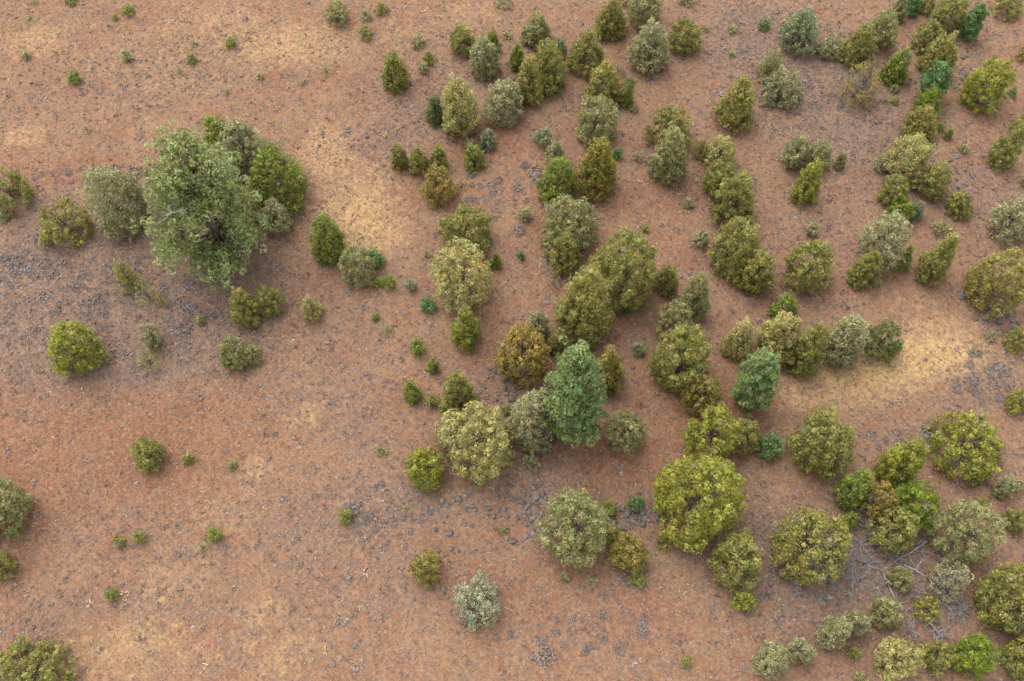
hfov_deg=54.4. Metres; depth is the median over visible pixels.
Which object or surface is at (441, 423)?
juniper bush
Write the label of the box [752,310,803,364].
juniper tree
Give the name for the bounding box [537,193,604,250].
juniper tree
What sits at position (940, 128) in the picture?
green shrub
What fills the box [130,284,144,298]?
grey shrub
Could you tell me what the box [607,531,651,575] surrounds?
juniper tree
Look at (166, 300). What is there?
green shrub
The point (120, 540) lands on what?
green shrub
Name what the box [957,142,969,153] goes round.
green shrub
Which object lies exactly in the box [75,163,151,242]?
juniper tree
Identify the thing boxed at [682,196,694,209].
green shrub
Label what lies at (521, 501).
rock
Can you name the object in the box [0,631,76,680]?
juniper tree
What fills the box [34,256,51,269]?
grey shrub
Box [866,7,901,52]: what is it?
juniper tree
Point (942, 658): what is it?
juniper tree
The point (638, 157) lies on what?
green shrub
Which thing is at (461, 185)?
green shrub
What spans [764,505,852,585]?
juniper tree
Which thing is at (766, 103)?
green shrub
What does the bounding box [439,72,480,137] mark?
juniper tree
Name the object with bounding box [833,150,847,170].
juniper tree
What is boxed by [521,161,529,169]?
grey shrub
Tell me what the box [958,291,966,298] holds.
rock
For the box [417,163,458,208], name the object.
juniper tree
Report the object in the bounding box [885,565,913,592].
juniper bush
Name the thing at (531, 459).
juniper tree
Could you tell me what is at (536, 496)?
rock
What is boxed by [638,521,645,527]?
rock
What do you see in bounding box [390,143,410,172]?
juniper tree
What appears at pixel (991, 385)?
grey shrub
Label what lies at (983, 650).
juniper tree
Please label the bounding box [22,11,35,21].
green shrub
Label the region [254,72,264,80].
green shrub
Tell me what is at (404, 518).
grey shrub
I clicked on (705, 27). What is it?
green shrub
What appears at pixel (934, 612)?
green shrub
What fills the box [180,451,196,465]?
green shrub
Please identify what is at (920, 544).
dead shrub
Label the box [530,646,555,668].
grey shrub
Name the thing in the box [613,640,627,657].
grey shrub
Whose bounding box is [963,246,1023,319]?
juniper tree
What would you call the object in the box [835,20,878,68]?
juniper tree
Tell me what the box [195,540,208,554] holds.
green shrub
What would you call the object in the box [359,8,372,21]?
green shrub
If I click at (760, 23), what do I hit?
green shrub
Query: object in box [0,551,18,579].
juniper tree
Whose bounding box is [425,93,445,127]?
juniper tree
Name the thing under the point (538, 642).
grey shrub
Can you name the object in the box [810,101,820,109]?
grey shrub
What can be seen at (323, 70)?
green shrub
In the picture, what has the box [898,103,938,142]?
juniper tree
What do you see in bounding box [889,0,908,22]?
juniper tree
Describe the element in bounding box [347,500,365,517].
grey shrub
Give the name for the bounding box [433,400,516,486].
juniper tree
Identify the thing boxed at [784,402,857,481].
juniper tree
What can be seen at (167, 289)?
grey shrub
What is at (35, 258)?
grey shrub
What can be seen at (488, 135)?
juniper tree
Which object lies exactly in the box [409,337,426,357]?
green shrub
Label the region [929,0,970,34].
juniper tree
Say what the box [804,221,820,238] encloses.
green shrub
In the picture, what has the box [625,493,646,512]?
green shrub
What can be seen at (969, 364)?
grey shrub
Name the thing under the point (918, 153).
juniper tree
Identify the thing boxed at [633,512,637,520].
rock
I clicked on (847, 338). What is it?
juniper tree
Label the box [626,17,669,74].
juniper tree
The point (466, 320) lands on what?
juniper tree
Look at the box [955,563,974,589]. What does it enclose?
dead shrub
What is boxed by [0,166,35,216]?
juniper tree
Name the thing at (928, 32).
juniper tree
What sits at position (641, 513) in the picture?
rock
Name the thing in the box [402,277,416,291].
green shrub
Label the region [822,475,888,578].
brush pile
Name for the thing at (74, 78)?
green shrub
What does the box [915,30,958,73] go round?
juniper tree
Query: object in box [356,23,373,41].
green shrub
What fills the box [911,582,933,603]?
dead shrub
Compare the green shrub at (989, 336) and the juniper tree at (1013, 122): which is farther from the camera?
the juniper tree at (1013, 122)
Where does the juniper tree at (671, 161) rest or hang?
on the ground at (240, 568)
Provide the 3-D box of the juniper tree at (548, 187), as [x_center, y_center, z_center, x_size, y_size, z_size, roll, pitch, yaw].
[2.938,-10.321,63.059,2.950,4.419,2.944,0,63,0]
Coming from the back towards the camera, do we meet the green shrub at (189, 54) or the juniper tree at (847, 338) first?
the green shrub at (189, 54)
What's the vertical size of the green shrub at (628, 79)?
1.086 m
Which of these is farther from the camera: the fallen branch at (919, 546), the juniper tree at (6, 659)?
the fallen branch at (919, 546)
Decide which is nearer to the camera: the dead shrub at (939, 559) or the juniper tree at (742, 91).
the dead shrub at (939, 559)
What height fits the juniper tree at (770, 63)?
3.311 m
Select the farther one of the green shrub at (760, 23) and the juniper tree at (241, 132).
the green shrub at (760, 23)
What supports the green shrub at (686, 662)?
on the ground at (240, 568)
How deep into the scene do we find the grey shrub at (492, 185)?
65.28 m
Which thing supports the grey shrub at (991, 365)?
on the ground at (240, 568)
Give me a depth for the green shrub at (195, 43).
70.82 m
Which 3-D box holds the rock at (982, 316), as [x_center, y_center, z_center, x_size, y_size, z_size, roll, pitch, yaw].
[28.950,-1.464,61.015,0.569,0.337,0.566,28,61,32]
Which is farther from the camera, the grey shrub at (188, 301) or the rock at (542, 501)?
the grey shrub at (188, 301)
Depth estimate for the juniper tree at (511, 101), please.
66.21 m
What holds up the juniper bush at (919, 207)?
on the ground at (240, 568)
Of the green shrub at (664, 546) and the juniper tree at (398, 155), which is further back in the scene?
the juniper tree at (398, 155)
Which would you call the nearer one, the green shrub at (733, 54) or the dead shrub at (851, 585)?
the dead shrub at (851, 585)
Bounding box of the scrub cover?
[0,0,1023,680]
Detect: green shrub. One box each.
[0,211,8,222]
[20,49,32,61]
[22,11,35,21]
[63,66,83,84]
[64,0,74,4]
[79,121,91,131]
[97,350,111,363]
[103,586,120,601]
[111,12,117,20]
[111,533,126,547]
[119,47,133,62]
[120,3,134,16]
[128,530,147,542]
[133,278,161,308]
[136,346,157,372]
[154,290,168,306]
[174,64,183,78]
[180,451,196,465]
[185,49,197,64]
[191,38,198,46]
[194,313,205,325]
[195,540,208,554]
[205,526,223,543]
[223,34,236,49]
[225,459,236,470]
[242,343,262,363]
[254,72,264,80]
[319,63,333,76]
[338,507,352,525]
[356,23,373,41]
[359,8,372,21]
[368,246,385,268]
[368,277,381,290]
[371,313,380,320]
[374,0,388,16]
[374,443,390,457]
[378,273,395,290]
[379,321,390,334]
[398,503,412,515]
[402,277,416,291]
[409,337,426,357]
[411,33,426,48]
[416,295,439,314]
[417,61,428,73]
[420,247,433,259]
[421,49,435,64]
[424,393,440,407]
[457,179,466,189]
[463,138,475,147]
[495,0,511,9]
[497,524,509,536]
[500,403,511,416]
[502,29,512,40]
[515,206,532,223]
[517,250,525,260]
[532,124,554,147]
[547,272,561,288]
[553,35,566,57]
[559,571,570,582]
[586,574,596,587]
[600,498,617,516]
[605,526,622,543]
[611,147,623,160]
[613,64,624,72]
[619,0,631,9]
[621,305,630,314]
[622,77,634,87]
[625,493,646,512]
[628,572,647,589]
[629,104,638,111]
[631,147,643,161]
[631,340,646,357]
[640,224,649,232]
[655,533,672,552]
[679,0,696,6]
[681,654,691,667]
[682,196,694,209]
[690,228,711,248]
[701,24,709,31]
[727,23,737,34]
[727,589,757,611]
[728,50,735,58]
[755,428,784,463]
[757,16,770,31]
[759,97,771,109]
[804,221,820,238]
[839,511,861,531]
[846,645,862,660]
[852,668,872,680]
[872,152,889,173]
[881,95,888,104]
[889,83,898,93]
[889,96,899,104]
[910,589,942,625]
[929,218,956,238]
[935,121,944,131]
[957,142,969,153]
[969,495,990,515]
[982,330,998,342]
[1006,86,1017,97]
[1012,477,1023,493]
[1016,44,1023,60]
[1020,174,1023,187]
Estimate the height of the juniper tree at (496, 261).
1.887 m
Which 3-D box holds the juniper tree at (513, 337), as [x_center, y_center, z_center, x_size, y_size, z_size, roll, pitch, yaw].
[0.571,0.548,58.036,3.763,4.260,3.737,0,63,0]
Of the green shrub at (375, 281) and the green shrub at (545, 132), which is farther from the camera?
the green shrub at (545, 132)
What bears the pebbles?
on the ground at (240, 568)
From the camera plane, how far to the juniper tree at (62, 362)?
57.90 m
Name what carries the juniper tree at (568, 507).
on the ground at (240, 568)
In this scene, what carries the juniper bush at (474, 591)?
on the ground at (240, 568)
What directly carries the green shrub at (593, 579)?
on the ground at (240, 568)
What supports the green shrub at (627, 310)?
on the ground at (240, 568)
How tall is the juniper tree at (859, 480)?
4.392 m
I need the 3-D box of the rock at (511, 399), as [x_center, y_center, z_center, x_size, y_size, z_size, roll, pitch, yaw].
[-0.050,3.453,58.700,0.376,0.349,0.464,-10,64,-5]
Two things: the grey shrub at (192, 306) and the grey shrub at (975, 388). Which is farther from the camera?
the grey shrub at (192, 306)
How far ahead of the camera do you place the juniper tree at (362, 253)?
60.94 m
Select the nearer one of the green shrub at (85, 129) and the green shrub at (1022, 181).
the green shrub at (1022, 181)
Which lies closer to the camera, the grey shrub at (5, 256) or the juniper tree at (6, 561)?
the juniper tree at (6, 561)
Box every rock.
[344,575,352,580]
[423,507,428,513]
[428,509,434,515]
[508,395,514,402]
[509,539,517,543]
[517,498,525,504]
[524,502,529,509]
[533,493,539,500]
[538,499,545,504]
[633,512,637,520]
[638,509,645,515]
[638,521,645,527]
[640,515,647,520]
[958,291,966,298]
[969,172,976,178]
[980,312,988,320]
[996,318,1004,324]
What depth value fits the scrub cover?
60.16 m
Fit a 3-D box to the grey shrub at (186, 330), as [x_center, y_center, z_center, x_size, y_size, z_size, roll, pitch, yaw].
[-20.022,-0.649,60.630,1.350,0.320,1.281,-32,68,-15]
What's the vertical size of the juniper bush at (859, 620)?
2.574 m
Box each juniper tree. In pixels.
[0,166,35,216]
[0,476,32,539]
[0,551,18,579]
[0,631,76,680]
[37,194,93,248]
[45,319,107,377]
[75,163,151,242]
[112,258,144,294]
[128,437,165,472]
[199,113,245,167]
[217,114,283,189]
[229,286,260,329]
[246,194,264,219]
[247,139,307,217]
[254,283,287,317]
[256,197,293,236]
[300,293,322,322]
[307,210,347,265]
[323,0,349,26]
[336,242,375,287]
[378,50,410,93]
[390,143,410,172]
[401,379,425,404]
[403,443,445,491]
[407,144,430,177]
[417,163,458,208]
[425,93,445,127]
[426,236,493,311]
[426,358,439,373]
[427,143,448,167]
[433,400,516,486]
[436,200,492,259]
[438,369,479,412]
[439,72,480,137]
[447,21,475,57]
[447,303,481,353]
[462,142,487,174]
[468,35,500,81]
[479,76,525,127]
[479,128,496,151]
[486,30,501,52]
[489,250,502,269]
[490,321,553,389]
[505,386,554,453]
[507,40,526,73]
[515,53,543,106]
[520,10,551,50]
[521,453,540,471]
[529,37,567,98]
[533,485,614,571]
[535,156,579,210]
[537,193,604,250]
[543,228,584,277]
[544,138,564,161]
[547,326,570,360]
[551,261,614,350]
[564,28,605,78]
[573,93,621,148]
[574,135,619,201]
[581,58,623,109]
[586,224,659,314]
[592,0,630,41]
[597,344,627,395]
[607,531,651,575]
[617,81,634,109]
[626,0,662,30]
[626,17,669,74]
[642,102,694,146]
[645,125,690,187]
[647,322,712,395]
[649,445,747,553]
[652,298,696,340]
[653,263,678,299]
[666,16,702,56]
[677,271,712,320]
[679,372,722,415]
[679,400,743,468]
[693,137,709,160]
[698,159,737,201]
[703,134,740,171]
[706,215,761,281]
[707,526,763,591]
[709,169,756,230]
[712,74,756,134]
[719,317,754,362]
[722,417,763,455]
[732,248,776,296]
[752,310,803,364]
[755,44,784,82]
[759,64,802,108]
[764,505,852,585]
[766,289,798,318]
[776,4,819,58]
[780,239,835,294]
[781,133,810,170]
[781,321,830,379]
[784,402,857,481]
[789,157,823,206]
[805,136,832,175]
[822,310,871,368]
[831,466,876,511]
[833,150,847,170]
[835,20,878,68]
[837,60,883,108]
[846,247,883,289]
[855,480,899,522]
[862,504,919,557]
[863,319,904,363]
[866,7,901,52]
[872,432,928,489]
[873,633,926,680]
[876,46,912,85]
[876,173,909,208]
[882,131,936,188]
[888,480,940,533]
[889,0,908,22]
[893,245,914,270]
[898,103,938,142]
[905,0,920,17]
[910,18,944,55]
[910,86,942,114]
[914,232,961,285]
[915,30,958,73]
[917,159,952,203]
[921,407,1006,488]
[921,638,957,677]
[925,498,1007,567]
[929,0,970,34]
[942,128,953,140]
[944,188,973,220]
[948,632,1000,680]
[949,59,955,71]
[957,53,1017,115]
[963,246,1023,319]
[970,561,1023,635]
[985,120,1023,172]
[987,193,1023,248]
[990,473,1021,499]
[993,0,1023,21]
[995,630,1023,680]
[1001,326,1023,353]
[1005,388,1023,415]
[1008,113,1023,133]
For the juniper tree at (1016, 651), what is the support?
on the ground at (240, 568)
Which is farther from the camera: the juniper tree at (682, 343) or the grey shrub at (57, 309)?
the grey shrub at (57, 309)
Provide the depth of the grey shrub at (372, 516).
55.20 m
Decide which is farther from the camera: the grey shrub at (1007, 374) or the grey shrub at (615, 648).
the grey shrub at (1007, 374)
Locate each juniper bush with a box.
[139,321,164,351]
[216,334,249,370]
[407,549,441,588]
[433,420,457,448]
[452,570,501,630]
[523,309,551,337]
[604,410,648,454]
[751,639,788,679]
[787,637,816,664]
[814,615,852,649]
[815,33,841,59]
[840,608,871,636]
[857,209,913,272]
[868,596,905,628]
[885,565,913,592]
[886,195,915,226]
[908,199,925,221]
[919,0,937,14]
[926,556,974,602]
[1001,507,1023,534]
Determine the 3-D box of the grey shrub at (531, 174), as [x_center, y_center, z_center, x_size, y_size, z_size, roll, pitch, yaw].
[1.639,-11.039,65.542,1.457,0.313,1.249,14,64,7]
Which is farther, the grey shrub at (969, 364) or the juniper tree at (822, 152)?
the juniper tree at (822, 152)
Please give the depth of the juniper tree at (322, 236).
61.35 m
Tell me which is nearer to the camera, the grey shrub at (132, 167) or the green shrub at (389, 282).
the green shrub at (389, 282)
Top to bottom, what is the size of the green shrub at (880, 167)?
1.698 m
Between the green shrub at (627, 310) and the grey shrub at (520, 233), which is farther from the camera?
the grey shrub at (520, 233)
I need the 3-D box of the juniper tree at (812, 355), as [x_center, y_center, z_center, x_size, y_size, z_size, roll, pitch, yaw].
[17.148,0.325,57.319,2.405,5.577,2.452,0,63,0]
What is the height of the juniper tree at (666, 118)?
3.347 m
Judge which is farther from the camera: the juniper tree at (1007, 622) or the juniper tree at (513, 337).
the juniper tree at (513, 337)
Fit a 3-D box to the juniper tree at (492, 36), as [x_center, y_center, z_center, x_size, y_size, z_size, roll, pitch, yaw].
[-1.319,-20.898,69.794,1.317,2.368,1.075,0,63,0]
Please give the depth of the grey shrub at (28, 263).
62.33 m
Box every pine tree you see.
[129,119,272,291]
[537,334,608,447]
[729,347,782,418]
[919,60,957,97]
[957,1,993,40]
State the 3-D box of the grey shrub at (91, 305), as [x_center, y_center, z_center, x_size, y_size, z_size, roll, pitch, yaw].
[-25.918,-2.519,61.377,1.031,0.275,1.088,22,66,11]
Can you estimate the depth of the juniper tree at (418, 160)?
64.94 m
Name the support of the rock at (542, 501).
on the ground at (240, 568)
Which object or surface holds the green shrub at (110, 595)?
on the ground at (240, 568)
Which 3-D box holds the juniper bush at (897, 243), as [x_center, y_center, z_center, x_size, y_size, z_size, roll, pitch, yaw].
[23.051,-6.113,61.135,3.211,4.484,3.559,0,63,0]
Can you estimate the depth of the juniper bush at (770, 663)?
50.33 m
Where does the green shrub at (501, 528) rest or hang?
on the ground at (240, 568)
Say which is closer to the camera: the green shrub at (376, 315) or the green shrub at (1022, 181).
the green shrub at (376, 315)
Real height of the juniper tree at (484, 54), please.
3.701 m
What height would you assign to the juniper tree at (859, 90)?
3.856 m
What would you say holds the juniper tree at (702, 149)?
on the ground at (240, 568)
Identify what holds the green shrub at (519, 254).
on the ground at (240, 568)
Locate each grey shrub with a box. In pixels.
[0,251,13,265]
[7,257,18,266]
[8,262,21,273]
[13,253,22,263]
[19,263,33,275]
[22,258,32,268]
[30,232,39,243]
[30,253,40,261]
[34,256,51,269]
[37,288,51,301]
[44,268,58,279]
[44,290,56,300]
[51,304,61,315]
[53,257,68,268]
[69,281,80,291]
[85,294,100,307]
[95,307,106,317]
[101,276,114,286]
[126,166,144,179]
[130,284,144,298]
[158,285,170,292]
[170,321,193,338]
[176,297,189,307]
[181,316,190,324]
[182,281,199,294]
[182,308,192,317]
[183,298,195,310]
[194,307,210,321]
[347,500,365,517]
[364,509,376,521]
[399,514,407,522]
[486,181,496,188]
[512,184,524,193]
[512,225,525,237]
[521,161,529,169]
[526,166,543,179]
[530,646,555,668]
[535,638,546,646]
[567,615,575,626]
[597,606,608,621]
[599,635,609,644]
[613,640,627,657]
[635,623,649,638]
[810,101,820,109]
[868,430,877,438]
[918,424,935,440]
[949,380,960,391]
[952,385,962,394]
[963,358,975,369]
[966,370,979,382]
[968,347,982,357]
[968,377,979,386]
[969,384,978,395]
[984,366,994,375]
[985,378,1000,389]
[986,360,996,370]
[993,360,1008,375]
[1002,369,1013,378]
[1003,382,1010,391]
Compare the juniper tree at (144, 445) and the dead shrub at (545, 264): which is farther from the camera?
the dead shrub at (545, 264)
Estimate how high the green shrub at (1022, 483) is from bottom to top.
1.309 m
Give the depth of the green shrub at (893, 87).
68.56 m
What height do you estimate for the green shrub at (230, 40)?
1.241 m
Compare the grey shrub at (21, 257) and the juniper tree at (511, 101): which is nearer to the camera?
the grey shrub at (21, 257)
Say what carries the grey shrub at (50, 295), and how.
on the ground at (240, 568)
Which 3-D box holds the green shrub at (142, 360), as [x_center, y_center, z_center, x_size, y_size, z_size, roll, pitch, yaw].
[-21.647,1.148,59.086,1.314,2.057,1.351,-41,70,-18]
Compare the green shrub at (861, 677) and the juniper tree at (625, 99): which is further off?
the juniper tree at (625, 99)
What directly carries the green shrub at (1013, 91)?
on the ground at (240, 568)
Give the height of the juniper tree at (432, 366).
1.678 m
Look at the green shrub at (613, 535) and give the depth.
54.32 m
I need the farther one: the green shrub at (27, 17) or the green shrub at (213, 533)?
the green shrub at (27, 17)
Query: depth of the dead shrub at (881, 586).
53.52 m
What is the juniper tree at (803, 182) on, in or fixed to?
on the ground at (240, 568)
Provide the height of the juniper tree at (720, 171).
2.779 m
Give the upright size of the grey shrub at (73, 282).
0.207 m
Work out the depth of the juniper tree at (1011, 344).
59.62 m
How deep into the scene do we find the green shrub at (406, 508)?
55.37 m
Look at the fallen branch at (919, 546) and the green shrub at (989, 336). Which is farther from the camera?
the green shrub at (989, 336)
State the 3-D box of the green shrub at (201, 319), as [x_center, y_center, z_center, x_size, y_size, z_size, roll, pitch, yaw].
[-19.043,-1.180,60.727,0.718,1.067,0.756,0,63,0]
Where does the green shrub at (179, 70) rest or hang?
on the ground at (240, 568)
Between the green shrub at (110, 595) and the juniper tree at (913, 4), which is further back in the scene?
the juniper tree at (913, 4)
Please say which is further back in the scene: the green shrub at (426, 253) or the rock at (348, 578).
the green shrub at (426, 253)
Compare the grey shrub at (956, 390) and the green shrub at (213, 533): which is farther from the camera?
the grey shrub at (956, 390)
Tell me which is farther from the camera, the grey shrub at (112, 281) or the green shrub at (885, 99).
the green shrub at (885, 99)
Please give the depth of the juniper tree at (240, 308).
59.27 m
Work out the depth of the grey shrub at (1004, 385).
58.93 m
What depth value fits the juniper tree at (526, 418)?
54.61 m
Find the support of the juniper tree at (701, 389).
on the ground at (240, 568)
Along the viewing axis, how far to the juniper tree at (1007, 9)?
71.53 m
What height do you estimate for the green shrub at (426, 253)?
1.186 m
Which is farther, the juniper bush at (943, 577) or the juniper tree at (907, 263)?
the juniper tree at (907, 263)
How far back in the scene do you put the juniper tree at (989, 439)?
55.81 m
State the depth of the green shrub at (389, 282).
61.59 m
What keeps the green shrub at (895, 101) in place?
on the ground at (240, 568)
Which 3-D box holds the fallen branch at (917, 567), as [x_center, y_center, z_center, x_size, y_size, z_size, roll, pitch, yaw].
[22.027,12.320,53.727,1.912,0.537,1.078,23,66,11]
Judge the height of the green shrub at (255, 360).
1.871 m
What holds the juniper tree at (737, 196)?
on the ground at (240, 568)
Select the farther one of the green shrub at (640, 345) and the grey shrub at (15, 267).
the grey shrub at (15, 267)
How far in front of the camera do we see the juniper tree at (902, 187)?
63.62 m
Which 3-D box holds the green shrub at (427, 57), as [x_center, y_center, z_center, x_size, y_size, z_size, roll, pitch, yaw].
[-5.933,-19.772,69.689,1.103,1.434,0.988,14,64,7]
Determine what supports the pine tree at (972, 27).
on the ground at (240, 568)
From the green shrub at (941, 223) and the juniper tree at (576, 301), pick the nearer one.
the juniper tree at (576, 301)
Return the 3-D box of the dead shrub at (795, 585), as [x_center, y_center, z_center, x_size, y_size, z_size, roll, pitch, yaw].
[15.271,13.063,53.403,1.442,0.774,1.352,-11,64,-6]
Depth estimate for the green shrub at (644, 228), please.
63.48 m
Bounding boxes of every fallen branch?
[879,536,931,571]
[879,571,910,624]
[904,559,939,582]
[924,616,950,641]
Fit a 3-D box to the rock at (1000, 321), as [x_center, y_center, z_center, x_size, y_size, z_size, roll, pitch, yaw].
[29.897,-1.156,60.914,0.520,0.368,0.575,38,82,3]
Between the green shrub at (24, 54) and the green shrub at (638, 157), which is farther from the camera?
the green shrub at (24, 54)
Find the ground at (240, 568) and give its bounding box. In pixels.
[0,0,1023,680]
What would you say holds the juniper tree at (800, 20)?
on the ground at (240, 568)
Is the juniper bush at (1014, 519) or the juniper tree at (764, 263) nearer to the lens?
the juniper bush at (1014, 519)
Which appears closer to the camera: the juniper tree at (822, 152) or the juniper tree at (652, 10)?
the juniper tree at (822, 152)
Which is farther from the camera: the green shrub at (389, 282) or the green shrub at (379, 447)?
the green shrub at (389, 282)
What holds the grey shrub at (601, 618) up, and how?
on the ground at (240, 568)
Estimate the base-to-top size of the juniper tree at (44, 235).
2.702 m
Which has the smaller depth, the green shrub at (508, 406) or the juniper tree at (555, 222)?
the green shrub at (508, 406)
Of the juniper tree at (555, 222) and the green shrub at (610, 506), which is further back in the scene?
the juniper tree at (555, 222)
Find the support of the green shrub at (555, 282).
on the ground at (240, 568)
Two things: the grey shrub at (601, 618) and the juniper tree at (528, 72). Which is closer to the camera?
the grey shrub at (601, 618)
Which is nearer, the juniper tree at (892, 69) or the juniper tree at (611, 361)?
the juniper tree at (611, 361)
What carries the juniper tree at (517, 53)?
on the ground at (240, 568)
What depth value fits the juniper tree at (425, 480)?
55.13 m
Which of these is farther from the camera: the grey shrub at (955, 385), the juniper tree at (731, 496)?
the grey shrub at (955, 385)
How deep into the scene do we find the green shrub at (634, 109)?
68.03 m
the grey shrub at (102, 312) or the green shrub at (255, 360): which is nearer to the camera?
the green shrub at (255, 360)
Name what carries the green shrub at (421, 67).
on the ground at (240, 568)
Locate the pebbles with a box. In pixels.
[0,0,1023,680]
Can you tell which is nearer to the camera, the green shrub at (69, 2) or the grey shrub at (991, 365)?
the grey shrub at (991, 365)
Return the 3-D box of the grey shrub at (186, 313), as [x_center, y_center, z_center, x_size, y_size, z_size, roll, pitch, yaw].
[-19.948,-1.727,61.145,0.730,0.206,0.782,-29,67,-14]
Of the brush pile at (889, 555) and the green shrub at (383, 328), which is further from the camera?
the green shrub at (383, 328)
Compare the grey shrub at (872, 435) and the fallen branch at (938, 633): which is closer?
the fallen branch at (938, 633)
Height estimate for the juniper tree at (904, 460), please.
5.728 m
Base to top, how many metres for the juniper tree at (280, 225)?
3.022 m
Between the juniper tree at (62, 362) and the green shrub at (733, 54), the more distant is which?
the green shrub at (733, 54)
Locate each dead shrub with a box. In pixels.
[537,252,553,276]
[785,571,803,597]
[806,588,832,608]
[826,547,871,591]
[866,576,885,598]
[906,613,929,640]
[908,535,939,563]
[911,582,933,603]
[925,618,953,641]
[927,547,951,573]
[934,584,976,621]
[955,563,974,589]
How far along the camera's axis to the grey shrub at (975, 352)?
59.75 m
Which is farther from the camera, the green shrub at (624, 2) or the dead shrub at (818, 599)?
the green shrub at (624, 2)
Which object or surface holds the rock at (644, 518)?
on the ground at (240, 568)
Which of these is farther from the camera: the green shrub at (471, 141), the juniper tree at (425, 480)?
the green shrub at (471, 141)
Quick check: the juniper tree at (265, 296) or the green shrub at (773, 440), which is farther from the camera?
the juniper tree at (265, 296)
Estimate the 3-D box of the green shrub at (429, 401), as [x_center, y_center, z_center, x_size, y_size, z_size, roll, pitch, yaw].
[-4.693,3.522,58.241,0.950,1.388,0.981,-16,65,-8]
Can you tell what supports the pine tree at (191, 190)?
on the ground at (240, 568)
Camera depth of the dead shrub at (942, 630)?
52.46 m
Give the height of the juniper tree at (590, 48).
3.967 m
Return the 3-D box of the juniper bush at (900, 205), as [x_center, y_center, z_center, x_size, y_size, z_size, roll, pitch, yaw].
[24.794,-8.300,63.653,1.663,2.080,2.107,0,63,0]
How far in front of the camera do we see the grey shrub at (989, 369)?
59.32 m
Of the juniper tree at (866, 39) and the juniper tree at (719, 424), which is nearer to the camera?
the juniper tree at (719, 424)
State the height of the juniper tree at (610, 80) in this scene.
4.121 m
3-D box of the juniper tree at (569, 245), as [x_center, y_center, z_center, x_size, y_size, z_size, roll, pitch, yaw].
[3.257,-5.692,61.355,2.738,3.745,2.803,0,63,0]
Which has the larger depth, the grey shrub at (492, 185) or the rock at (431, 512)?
the grey shrub at (492, 185)
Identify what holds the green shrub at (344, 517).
on the ground at (240, 568)
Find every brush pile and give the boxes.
[813,562,869,601]
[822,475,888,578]
[858,525,907,574]
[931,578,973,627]
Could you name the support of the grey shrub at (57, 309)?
on the ground at (240, 568)
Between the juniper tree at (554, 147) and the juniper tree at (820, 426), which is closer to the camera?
the juniper tree at (820, 426)
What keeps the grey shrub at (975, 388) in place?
on the ground at (240, 568)
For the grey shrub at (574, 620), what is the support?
on the ground at (240, 568)
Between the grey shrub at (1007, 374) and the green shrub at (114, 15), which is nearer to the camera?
the grey shrub at (1007, 374)
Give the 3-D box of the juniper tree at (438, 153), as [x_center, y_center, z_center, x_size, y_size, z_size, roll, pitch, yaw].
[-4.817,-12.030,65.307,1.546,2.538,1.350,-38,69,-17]
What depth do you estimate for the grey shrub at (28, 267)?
62.19 m
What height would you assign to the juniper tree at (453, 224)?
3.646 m
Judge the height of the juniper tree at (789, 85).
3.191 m
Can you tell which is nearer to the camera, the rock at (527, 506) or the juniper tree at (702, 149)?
the rock at (527, 506)
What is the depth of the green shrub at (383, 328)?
60.40 m
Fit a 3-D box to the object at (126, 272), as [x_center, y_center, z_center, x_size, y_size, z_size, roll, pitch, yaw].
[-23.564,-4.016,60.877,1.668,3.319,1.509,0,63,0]
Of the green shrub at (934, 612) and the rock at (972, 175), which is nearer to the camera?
the green shrub at (934, 612)
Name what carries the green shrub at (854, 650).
on the ground at (240, 568)
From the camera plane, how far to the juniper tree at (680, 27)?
69.22 m
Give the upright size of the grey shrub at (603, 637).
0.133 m
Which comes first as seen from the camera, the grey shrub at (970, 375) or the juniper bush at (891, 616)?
the juniper bush at (891, 616)
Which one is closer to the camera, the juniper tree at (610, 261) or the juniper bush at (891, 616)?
the juniper bush at (891, 616)
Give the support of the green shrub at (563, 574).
on the ground at (240, 568)
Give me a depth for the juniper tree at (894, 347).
58.54 m
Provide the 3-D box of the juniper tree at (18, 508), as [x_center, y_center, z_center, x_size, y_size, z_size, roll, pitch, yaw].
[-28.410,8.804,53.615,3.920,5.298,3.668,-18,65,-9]
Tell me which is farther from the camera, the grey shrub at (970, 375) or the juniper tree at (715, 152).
the juniper tree at (715, 152)
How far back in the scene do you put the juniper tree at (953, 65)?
68.73 m
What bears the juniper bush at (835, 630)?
on the ground at (240, 568)
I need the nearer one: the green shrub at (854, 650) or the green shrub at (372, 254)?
the green shrub at (854, 650)
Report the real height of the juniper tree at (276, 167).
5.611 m
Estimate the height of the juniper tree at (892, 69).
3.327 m
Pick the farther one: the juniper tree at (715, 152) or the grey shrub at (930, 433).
the juniper tree at (715, 152)
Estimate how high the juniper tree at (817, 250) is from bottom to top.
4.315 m
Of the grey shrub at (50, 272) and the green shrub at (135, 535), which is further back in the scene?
the grey shrub at (50, 272)
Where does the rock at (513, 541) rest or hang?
on the ground at (240, 568)
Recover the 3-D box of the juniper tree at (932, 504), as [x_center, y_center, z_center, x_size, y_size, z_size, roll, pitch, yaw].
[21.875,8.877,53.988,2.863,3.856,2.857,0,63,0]
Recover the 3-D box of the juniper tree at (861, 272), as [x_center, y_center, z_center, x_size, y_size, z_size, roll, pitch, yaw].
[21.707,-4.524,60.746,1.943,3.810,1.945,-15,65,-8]
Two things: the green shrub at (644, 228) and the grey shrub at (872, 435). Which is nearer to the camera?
the grey shrub at (872, 435)
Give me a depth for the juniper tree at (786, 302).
60.03 m
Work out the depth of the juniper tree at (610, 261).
58.62 m
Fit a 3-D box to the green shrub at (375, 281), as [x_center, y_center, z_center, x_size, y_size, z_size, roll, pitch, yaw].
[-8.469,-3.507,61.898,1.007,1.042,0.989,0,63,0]
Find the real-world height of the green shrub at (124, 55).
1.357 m

